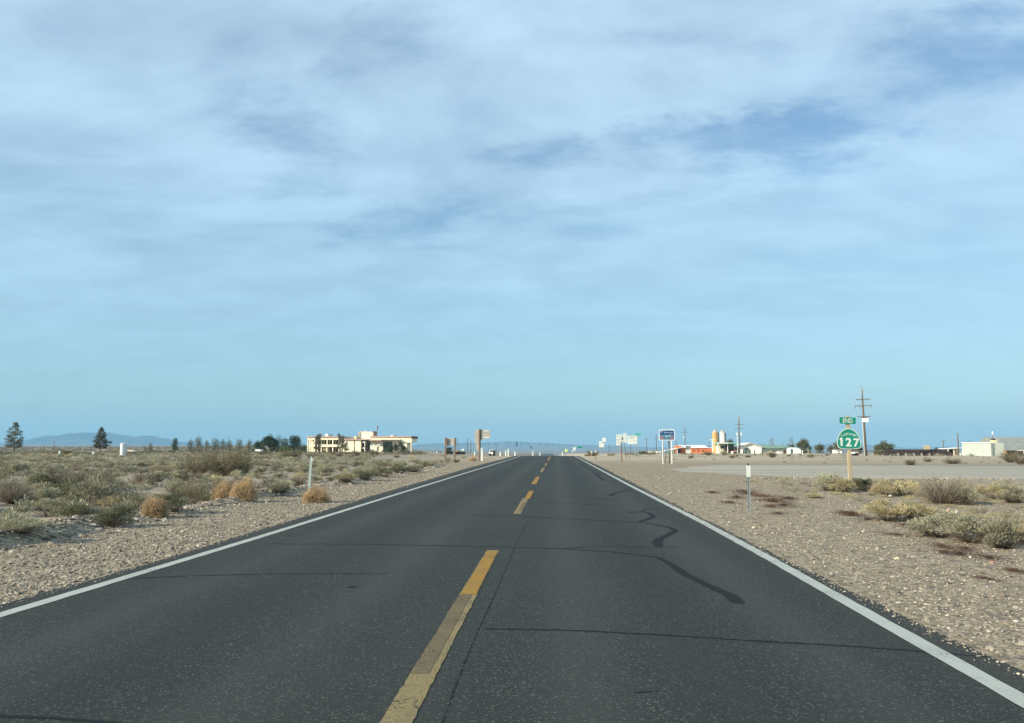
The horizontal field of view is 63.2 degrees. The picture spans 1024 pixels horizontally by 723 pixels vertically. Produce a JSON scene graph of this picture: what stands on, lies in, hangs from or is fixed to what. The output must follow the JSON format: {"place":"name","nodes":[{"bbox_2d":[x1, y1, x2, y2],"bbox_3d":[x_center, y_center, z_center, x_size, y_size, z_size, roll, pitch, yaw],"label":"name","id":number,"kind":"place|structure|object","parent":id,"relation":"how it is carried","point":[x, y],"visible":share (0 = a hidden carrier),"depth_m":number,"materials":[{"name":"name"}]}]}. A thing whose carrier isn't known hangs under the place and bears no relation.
{"place":"outdoors","nodes":[
{"label":"outdoors","id":0,"kind":"place"},
{"bbox_2d":[0,432,205,445],"bbox_3d":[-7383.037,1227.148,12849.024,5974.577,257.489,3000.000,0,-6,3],"label":"mountains","id":1,"kind":"structure","parent":0,"point":[79,439],"depth_m":12128.24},
{"bbox_2d":[0,456,1023,722],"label":"road","id":2,"kind":"structure","parent":0,"point":[292,628],"depth_m":6.51,"materials":[{"name":"asphalt"}]},
{"bbox_2d":[0,714,118,722],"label":"sealed crack","id":3,"kind":"object","parent":2,"relation":"on","point":[48,717],"visible":1,"depth_m":4.43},
{"bbox_2d":[0,456,519,616],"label":"edge line","id":4,"kind":"object","parent":2,"relation":"on","point":[42,602],"visible":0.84,"depth_m":10.06,"materials":[{"name":"white paint"}]},
{"bbox_2d":[141,573,383,577],"bbox_3d":[-2.788,2.397,9.352,2.752,0.001,0.186,1,-6,-6],"label":"sealed crack","id":5,"kind":"object","parent":2,"relation":"on","point":[290,573],"visible":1,"depth_m":9.45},
{"bbox_2d":[380,550,498,722],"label":"line","id":6,"kind":"object","parent":2,"relation":"on","point":[406,703],"visible":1,"depth_m":4.99,"materials":[{"name":"yellow paint"}]},
{"bbox_2d":[411,594,471,673],"bbox_3d":[-0.519,2.127,6.701,0.136,0.001,2.833,0,-6,3],"label":"line","id":7,"kind":"object","parent":2,"relation":"on","point":[429,657],"visible":1,"depth_m":6.28,"materials":[{"name":"yellow paint"}]},
{"bbox_2d":[461,551,497,593],"bbox_3d":[-0.347,2.432,9.749,0.173,0.001,3.305,0,-6,3],"label":"line","id":8,"kind":"object","parent":2,"relation":"on","point":[474,582],"visible":1,"depth_m":9.34,"materials":[{"name":"yellow paint"}]},
{"bbox_2d":[441,525,525,722],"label":"sealed crack","id":9,"kind":"object","parent":2,"relation":"on","point":[464,662],"visible":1,"depth_m":6.05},
{"bbox_2d":[374,544,744,603],"bbox_3d":[0.022,2.555,10.912,7.428,0.001,2.473,-5,-7,39],"label":"sealed crack","id":10,"kind":"object","parent":2,"relation":"on","point":[732,598],"visible":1,"depth_m":9.23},
{"bbox_2d":[488,515,677,546],"bbox_3d":[1.516,2.984,15.177,2.245,0.001,6.364,3,-7,-29],"label":"sealed crack","id":11,"kind":"object","parent":2,"relation":"on","point":[656,542],"visible":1,"depth_m":13.73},
{"bbox_2d":[485,628,988,656],"bbox_3d":[1.549,2.084,6.234,3.614,0.001,0.180,-1,-6,14],"label":"sealed crack","id":12,"kind":"object","parent":2,"relation":"on","point":[721,638],"visible":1,"depth_m":6.27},
{"bbox_2d":[575,456,1023,707],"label":"edge line","id":13,"kind":"object","parent":2,"relation":"on","point":[1010,693],"visible":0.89,"depth_m":6.67,"materials":[{"name":"white paint"}]},
{"bbox_2d":[0,445,1023,670],"bbox_3d":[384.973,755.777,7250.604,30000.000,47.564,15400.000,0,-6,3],"label":"ground","id":14,"kind":"structure","parent":0,"point":[860,588],"depth_m":14.71,"materials":[{"name":"gravel"}]},
{"bbox_2d":[4,422,24,451],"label":"pine tree","id":15,"kind":"object","parent":14,"relation":"on","point":[13,442],"visible":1,"depth_m":277.45,"materials":[{"name":"green plant"}]},
{"bbox_2d":[0,457,30,475],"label":"sagebrush","id":16,"kind":"object","parent":14,"relation":"on","point":[13,465],"visible":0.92,"depth_m":37.01,"materials":[{"name":"green plant"}]},
{"bbox_2d":[0,474,38,503],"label":"dry shrub","id":17,"kind":"object","parent":14,"relation":"on","point":[11,496],"visible":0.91,"depth_m":19.92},
{"bbox_2d":[0,517,51,533],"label":"sagebrush","id":18,"kind":"object","parent":14,"relation":"on","point":[23,523],"visible":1,"depth_m":12.46,"materials":[{"name":"green plant"}]},
{"bbox_2d":[26,470,50,488],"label":"saltbush","id":19,"kind":"object","parent":14,"relation":"on","point":[33,480],"visible":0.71,"depth_m":26.34,"materials":[{"name":"green plant"}]},
{"bbox_2d":[27,497,68,510],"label":"sagebrush","id":20,"kind":"object","parent":14,"relation":"on","point":[43,501],"visible":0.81,"depth_m":18.50,"materials":[{"name":"green plant"}]},
{"bbox_2d":[33,486,62,501],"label":"sagebrush","id":21,"kind":"object","parent":14,"relation":"on","point":[47,493],"visible":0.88,"depth_m":20.93,"materials":[{"name":"green plant"}]},
{"bbox_2d":[40,462,69,474],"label":"sagebrush","id":22,"kind":"object","parent":14,"relation":"on","point":[49,467],"visible":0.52,"depth_m":38.47,"materials":[{"name":"green plant"}]},
{"bbox_2d":[46,476,92,500],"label":"saltbush","id":23,"kind":"object","parent":14,"relation":"on","point":[64,488],"visible":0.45,"depth_m":23.17,"materials":[{"name":"green plant"}]},
{"bbox_2d":[22,462,124,488],"bbox_3d":[-14.346,3.780,27.299,3.888,0.997,3.655,-3,-7,30],"label":"dry shrub","id":24,"kind":"object","parent":14,"relation":"on","point":[55,479],"visible":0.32,"depth_m":27.11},
{"bbox_2d":[48,501,101,517],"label":"saltbush","id":25,"kind":"object","parent":14,"relation":"on","point":[74,509],"visible":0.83,"depth_m":15.98,"materials":[{"name":"green plant"}]},
{"bbox_2d":[63,467,103,488],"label":"dry shrub","id":26,"kind":"object","parent":14,"relation":"on","point":[75,477],"visible":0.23,"depth_m":26.09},
{"bbox_2d":[66,472,124,505],"bbox_3d":[-10.400,3.167,20.632,1.374,0.903,1.512,5,-8,-41],"label":"sagebrush","id":27,"kind":"object","parent":14,"relation":"on","point":[85,488],"visible":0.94,"depth_m":20.53,"materials":[{"name":"green plant"}]},
{"bbox_2d":[70,473,133,499],"bbox_3d":[-11.082,3.377,22.643,1.686,0.817,1.418,-1,-6,10],"label":"creosote bush","id":28,"kind":"object","parent":14,"relation":"on","point":[122,483],"visible":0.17,"depth_m":22.76,"materials":[{"name":"green plant"}]},
{"bbox_2d":[92,427,111,450],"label":"pine tree","id":29,"kind":"object","parent":14,"relation":"on","point":[97,444],"visible":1,"depth_m":275.85,"materials":[{"name":"green plant"}]},
{"bbox_2d":[90,502,138,527],"bbox_3d":[-7.233,2.775,15.094,0.842,0.486,0.921,5,-7,-38],"label":"saltbush","id":30,"kind":"object","parent":14,"relation":"on","point":[107,516],"visible":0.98,"depth_m":15.04,"materials":[{"name":"green plant"}]},
{"bbox_2d":[131,470,152,480],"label":"dry shrub","id":31,"kind":"object","parent":14,"relation":"on","point":[144,475],"visible":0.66,"depth_m":32.71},
{"bbox_2d":[138,493,169,517],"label":"tumbleweed","id":32,"kind":"object","parent":14,"relation":"on","point":[151,507],"visible":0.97,"depth_m":16.85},
{"bbox_2d":[150,470,170,481],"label":"sagebrush","id":33,"kind":"object","parent":14,"relation":"on","point":[156,473],"visible":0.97,"depth_m":33.16,"materials":[{"name":"green plant"}]},
{"bbox_2d":[147,463,177,477],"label":"creosote bush","id":34,"kind":"object","parent":14,"relation":"on","point":[160,469],"visible":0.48,"depth_m":35.74,"materials":[{"name":"green plant"}]},
{"bbox_2d":[154,489,189,510],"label":"saltbush","id":35,"kind":"object","parent":14,"relation":"on","point":[173,500],"visible":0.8,"depth_m":17.86,"materials":[{"name":"green plant"}]},
{"bbox_2d":[166,477,185,491],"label":"sagebrush","id":36,"kind":"object","parent":14,"relation":"on","point":[172,482],"visible":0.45,"depth_m":26.51,"materials":[{"name":"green plant"}]},
{"bbox_2d":[173,472,194,483],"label":"saltbush","id":37,"kind":"object","parent":14,"relation":"on","point":[185,477],"visible":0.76,"depth_m":32.57,"materials":[{"name":"green plant"}]},
{"bbox_2d":[173,479,209,504],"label":"creosote bush","id":38,"kind":"object","parent":14,"relation":"on","point":[194,495],"visible":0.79,"depth_m":21.23,"materials":[{"name":"green plant"}]},
{"bbox_2d":[179,481,210,497],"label":"dry shrub","id":39,"kind":"object","parent":14,"relation":"on","point":[201,488],"visible":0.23,"depth_m":23.34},
{"bbox_2d":[188,476,211,483],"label":"sagebrush","id":40,"kind":"object","parent":14,"relation":"on","point":[206,479],"visible":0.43,"depth_m":29.70,"materials":[{"name":"green plant"}]},
{"bbox_2d":[208,477,232,500],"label":"tumbleweed","id":41,"kind":"object","parent":14,"relation":"on","point":[224,491],"visible":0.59,"depth_m":22.97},
{"bbox_2d":[180,437,263,475],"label":"creosote bush","id":42,"kind":"object","parent":14,"relation":"on","point":[216,465],"visible":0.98,"depth_m":41.23,"materials":[{"name":"green plant"}]},
{"bbox_2d":[0,463,449,554],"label":"rubble bank","id":43,"kind":"structure","parent":14,"relation":"on","point":[69,521],"depth_m":16.02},
{"bbox_2d":[230,469,245,479],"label":"sagebrush","id":44,"kind":"object","parent":14,"relation":"on","point":[236,474],"visible":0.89,"depth_m":35.87,"materials":[{"name":"green plant"}]},
{"bbox_2d":[0,451,477,529],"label":"scrub undergrowth","id":45,"kind":"object","parent":14,"relation":"on","point":[96,458],"visible":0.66,"depth_m":54.19,"materials":[{"name":"green plant"}]},
{"bbox_2d":[228,476,261,501],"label":"tumbleweed","id":46,"kind":"object","parent":14,"relation":"on","point":[245,490],"visible":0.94,"depth_m":21.47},
{"bbox_2d":[259,435,278,451],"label":"bushy tree","id":47,"kind":"object","parent":14,"relation":"on","point":[269,441],"visible":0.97,"depth_m":342.75,"materials":[{"name":"green plant"}]},
{"bbox_2d":[264,481,293,493],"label":"sagebrush","id":48,"kind":"object","parent":14,"relation":"on","point":[281,487],"visible":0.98,"depth_m":23.99,"materials":[{"name":"green plant"}]},
{"bbox_2d":[275,448,301,458],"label":"creosote bush","id":49,"kind":"object","parent":14,"relation":"on","point":[293,454],"visible":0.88,"depth_m":90.53,"materials":[{"name":"green plant"}]},
{"bbox_2d":[290,471,308,485],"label":"dry shrub","id":50,"kind":"object","parent":14,"relation":"on","point":[296,480],"visible":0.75,"depth_m":29.96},
{"bbox_2d":[298,482,332,502],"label":"tumbleweed","id":51,"kind":"object","parent":14,"relation":"on","point":[314,495],"visible":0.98,"depth_m":21.58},
{"bbox_2d":[317,463,334,475],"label":"sagebrush","id":52,"kind":"object","parent":14,"relation":"on","point":[321,468],"visible":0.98,"depth_m":38.80,"materials":[{"name":"green plant"}]},
{"bbox_2d":[332,472,359,482],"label":"rabbitbrush","id":53,"kind":"object","parent":14,"relation":"on","point":[347,476],"visible":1,"depth_m":31.77,"materials":[{"name":"green plant"}]},
{"bbox_2d":[307,425,417,452],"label":"hotel","id":54,"kind":"structure","parent":14,"relation":"on","point":[330,442],"depth_m":288.14,"materials":[{"name":"beige paint"}]},
{"bbox_2d":[351,468,378,478],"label":"saltbush","id":55,"kind":"object","parent":14,"relation":"on","point":[366,473],"visible":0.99,"depth_m":34.38,"materials":[{"name":"green plant"}]},
{"bbox_2d":[376,465,392,476],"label":"saltbush","id":56,"kind":"object","parent":14,"relation":"on","point":[385,471],"visible":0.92,"depth_m":38.55,"materials":[{"name":"green plant"}]},
{"bbox_2d":[390,465,410,472],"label":"saltbush","id":57,"kind":"object","parent":14,"relation":"on","point":[401,468],"visible":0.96,"depth_m":42.77,"materials":[{"name":"green plant"}]},
{"bbox_2d":[445,438,455,459],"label":"backward sign","id":58,"kind":"object","parent":14,"relation":"on","point":[450,441],"visible":0.86,"depth_m":84.00,"materials":[{"name":"metal"}]},
{"bbox_2d":[475,429,489,460],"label":"backward sign","id":59,"kind":"object","parent":14,"relation":"on","point":[481,434],"visible":0.95,"depth_m":79.00,"materials":[{"name":"metal"}]},
{"bbox_2d":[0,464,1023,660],"bbox_3d":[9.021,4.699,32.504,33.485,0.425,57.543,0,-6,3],"label":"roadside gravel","id":60,"kind":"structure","parent":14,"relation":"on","point":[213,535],"depth_m":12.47,"materials":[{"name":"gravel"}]},
{"bbox_2d":[0,446,1023,456],"bbox_3d":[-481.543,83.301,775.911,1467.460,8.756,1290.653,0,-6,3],"label":"scrub","id":61,"kind":"object","parent":14,"relation":"on","point":[74,450],"visible":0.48,"depth_m":185.87,"materials":[{"name":"green plant"}]},
{"bbox_2d":[618,433,626,461],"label":"road sign","id":62,"kind":"object","parent":14,"relation":"on","point":[623,438],"visible":0.95,"depth_m":74.23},
{"bbox_2d":[624,436,636,458],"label":"road sign","id":63,"kind":"object","parent":14,"relation":"on","point":[631,439],"visible":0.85,"depth_m":90.99,"materials":[{"name":"metal"}]},
{"bbox_2d":[659,429,674,463],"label":"information sign","id":64,"kind":"object","parent":14,"relation":"on","point":[666,434],"visible":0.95,"depth_m":66.14,"materials":[{"name":"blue metal"}]},
{"bbox_2d":[664,445,711,452],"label":"orange building","id":65,"kind":"structure","parent":14,"relation":"on","point":[693,449],"depth_m":324.99,"materials":[{"name":"paint"}]},
{"bbox_2d":[712,430,718,452],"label":"silo","id":66,"kind":"object","parent":14,"relation":"on","point":[715,434],"visible":0.6,"depth_m":373.14,"materials":[{"name":"yellow metal"}]},
{"bbox_2d":[713,442,738,452],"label":"fuel station","id":67,"kind":"object","parent":14,"relation":"on","point":[728,447],"visible":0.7,"depth_m":307.65,"materials":[{"name":"white metal"}]},
{"bbox_2d":[734,443,762,453],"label":"white hall","id":68,"kind":"structure","parent":14,"relation":"on","point":[750,448],"depth_m":304.15,"materials":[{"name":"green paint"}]},
{"bbox_2d":[746,463,750,509],"bbox_3d":[5.461,2.987,19.182,0.096,1.263,0.034,0,-6,3],"label":"marker post","id":69,"kind":"object","parent":14,"relation":"on","point":[748,472],"visible":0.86,"depth_m":19.20,"materials":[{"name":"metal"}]},
{"bbox_2d":[742,497,794,504],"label":"red weed","id":70,"kind":"object","parent":14,"relation":"on","point":[772,499],"visible":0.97,"depth_m":21.94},
{"bbox_2d":[760,445,789,453],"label":"green roofed building","id":71,"kind":"structure","parent":14,"relation":"on","point":[780,449],"depth_m":305.74,"materials":[{"name":"metal"}]},
{"bbox_2d":[787,444,800,453],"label":"arched shed","id":72,"kind":"structure","parent":14,"relation":"on","point":[791,450],"depth_m":293.50,"materials":[{"name":"metal"}]},
{"bbox_2d":[796,437,809,453],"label":"bushy tree","id":73,"kind":"object","parent":14,"relation":"on","point":[802,444],"visible":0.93,"depth_m":326.85,"materials":[{"name":"green plant"}]},
{"bbox_2d":[811,471,841,490],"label":"sagebrush","id":74,"kind":"object","parent":14,"relation":"on","point":[825,479],"visible":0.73,"depth_m":27.73,"materials":[{"name":"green plant"}]},
{"bbox_2d":[829,478,858,491],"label":"rabbitbrush","id":75,"kind":"object","parent":14,"relation":"on","point":[844,484],"visible":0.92,"depth_m":26.82,"materials":[{"name":"yellow plant"}]},
{"bbox_2d":[666,456,1023,524],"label":"dry weeds","id":76,"kind":"object","parent":14,"relation":"on","point":[984,500],"visible":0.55,"depth_m":23.81,"materials":[{"name":"brown plant"}]},
{"bbox_2d":[837,416,860,491],"bbox_3d":[10.934,3.148,26.992,0.766,2.768,0.134,0,-6,3],"label":"route sign","id":77,"kind":"object","parent":14,"relation":"on","point":[848,439],"visible":0.98,"depth_m":26.99,"materials":[{"name":"metal"}]},
{"bbox_2d":[830,510,868,517],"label":"red weed","id":78,"kind":"object","parent":14,"relation":"on","point":[847,513],"visible":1,"depth_m":17.50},
{"bbox_2d":[852,478,872,490],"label":"saltbush","id":79,"kind":"object","parent":14,"relation":"on","point":[862,483],"visible":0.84,"depth_m":27.41,"materials":[{"name":"green plant"}]},
{"bbox_2d":[855,385,871,455],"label":"utility pole","id":80,"kind":"object","parent":14,"relation":"on","point":[864,418],"visible":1,"depth_m":170.81,"materials":[{"name":"brown wood"}]},
{"bbox_2d":[873,440,894,454],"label":"bushy tree","id":81,"kind":"object","parent":14,"relation":"on","point":[883,445],"visible":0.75,"depth_m":251.98,"materials":[{"name":"green plant"}]},
{"bbox_2d":[858,498,910,521],"bbox_3d":[7.367,2.944,16.372,0.989,0.527,0.959,-1,-6,9],"label":"rabbitbrush","id":82,"kind":"object","parent":14,"relation":"on","point":[879,509],"visible":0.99,"depth_m":16.25,"materials":[{"name":"yellow plant"}]},
{"bbox_2d":[869,479,904,495],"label":"rabbitbrush","id":83,"kind":"object","parent":14,"relation":"on","point":[882,488],"visible":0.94,"depth_m":24.58,"materials":[{"name":"yellow plant"}]},
{"bbox_2d":[890,480,922,496],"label":"rabbitbrush","id":84,"kind":"object","parent":14,"relation":"on","point":[908,485],"visible":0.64,"depth_m":24.78,"materials":[{"name":"yellow plant"}]},
{"bbox_2d":[890,502,940,519],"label":"rabbitbrush","id":85,"kind":"object","parent":14,"relation":"on","point":[915,509],"visible":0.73,"depth_m":16.43,"materials":[{"name":"yellow plant"}]},
{"bbox_2d":[884,449,951,455],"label":"stacked pipes","id":86,"kind":"object","parent":14,"relation":"on","point":[918,452],"visible":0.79,"depth_m":180.75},
{"bbox_2d":[904,510,961,538],"bbox_3d":[6.955,2.682,13.617,1.208,0.513,1.206,-1,-6,7],"label":"sagebrush","id":87,"kind":"object","parent":14,"relation":"on","point":[926,524],"visible":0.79,"depth_m":13.51,"materials":[{"name":"green plant"}]},
{"bbox_2d":[920,542,961,550],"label":"red weed","id":88,"kind":"object","parent":14,"relation":"on","point":[941,545],"visible":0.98,"depth_m":12.08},
{"bbox_2d":[910,470,987,504],"bbox_3d":[11.014,3.172,21.097,1.808,1.037,1.658,-3,-7,29],"label":"dry shrub","id":89,"kind":"object","parent":14,"relation":"on","point":[934,492],"visible":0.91,"depth_m":20.98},
{"bbox_2d":[942,457,963,463],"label":"dry shrub","id":90,"kind":"object","parent":14,"relation":"on","point":[948,460],"visible":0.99,"depth_m":67.58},
{"bbox_2d":[948,486,982,504],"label":"sagebrush","id":91,"kind":"object","parent":14,"relation":"on","point":[969,495],"visible":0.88,"depth_m":20.66,"materials":[{"name":"green plant"}]},
{"bbox_2d":[941,547,989,561],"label":"red weed","id":92,"kind":"object","parent":14,"relation":"on","point":[958,551],"visible":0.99,"depth_m":11.31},
{"bbox_2d":[937,510,999,543],"bbox_3d":[7.043,2.544,12.755,0.884,0.557,0.996,-5,-8,43],"label":"sagebrush","id":93,"kind":"object","parent":14,"relation":"on","point":[969,524],"visible":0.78,"depth_m":12.63,"materials":[{"name":"green plant"}]},
{"bbox_2d":[961,442,1003,455],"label":"metal building","id":94,"kind":"structure","parent":14,"relation":"on","point":[983,448],"depth_m":149.04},
{"bbox_2d":[974,482,1008,498],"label":"rabbitbrush","id":95,"kind":"object","parent":14,"relation":"on","point":[991,489],"visible":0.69,"depth_m":23.31,"materials":[{"name":"yellow plant"}]},
{"bbox_2d":[965,551,1018,563],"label":"red weed","id":96,"kind":"object","parent":14,"relation":"on","point":[989,557],"visible":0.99,"depth_m":10.94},
{"bbox_2d":[978,515,1023,548],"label":"sagebrush","id":97,"kind":"object","parent":14,"relation":"on","point":[1004,529],"visible":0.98,"depth_m":11.96,"materials":[{"name":"green plant"}]},
{"bbox_2d":[980,437,1023,450],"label":"grey roofed barn","id":98,"kind":"structure","parent":14,"relation":"on","point":[1013,443],"depth_m":294.76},
{"bbox_2d":[989,565,1023,572],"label":"red weed","id":99,"kind":"object","parent":14,"relation":"on","point":[1015,570],"visible":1,"depth_m":9.80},
{"bbox_2d":[993,450,1022,461],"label":"creosote bush","id":100,"kind":"object","parent":14,"relation":"on","point":[1006,458],"visible":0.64,"depth_m":72.00,"materials":[{"name":"brown plant"}]},
{"bbox_2d":[996,484,1023,502],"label":"sagebrush","id":101,"kind":"object","parent":14,"relation":"on","point":[1010,495],"visible":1,"depth_m":20.93,"materials":[{"name":"green plant"}]},
{"bbox_2d":[1009,452,1023,463],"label":"creosote bush","id":102,"kind":"object","parent":14,"relation":"on","point":[1017,460],"visible":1,"depth_m":64.90,"materials":[{"name":"brown plant"}]},
{"bbox_2d":[1010,523,1023,543],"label":"rabbitbrush","id":103,"kind":"object","parent":14,"relation":"on","point":[1021,530],"visible":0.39,"depth_m":12.58,"materials":[{"name":"yellow plant"}]},
{"bbox_2d":[0,0,1023,447],"label":"sky","id":104,"kind":"structure","parent":0,"point":[577,222],"materials":[{"name":"blue"}]},
{"bbox_2d":[1,473,1023,676],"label":"spilled gravel","id":105,"kind":"structure","parent":0,"point":[888,610],"depth_m":8.80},
{"bbox_2d":[6,464,1023,523],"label":"scattered stones","id":106,"kind":"object","parent":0,"point":[790,493],"visible":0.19,"depth_m":24.44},
{"bbox_2d":[412,441,672,448],"bbox_3d":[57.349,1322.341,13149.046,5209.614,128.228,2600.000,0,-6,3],"label":"mountains","id":107,"kind":"structure","parent":0,"point":[510,445],"depth_m":12456.10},
{"bbox_2d":[706,443,961,448],"bbox_3d":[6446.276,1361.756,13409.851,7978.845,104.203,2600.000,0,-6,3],"label":"mountains","id":108,"kind":"structure","parent":0,"point":[826,446],"depth_m":12923.97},
{"bbox_2d":[671,465,1023,478],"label":"gravel road","id":109,"kind":"structure","parent":0,"point":[983,472],"depth_m":46.93,"materials":[{"name":"gravel"}]},
{"bbox_2d":[753,477,1023,479],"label":"stone windrow","id":110,"kind":"object","parent":109,"relation":"on","point":[946,478],"visible":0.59,"depth_m":36.22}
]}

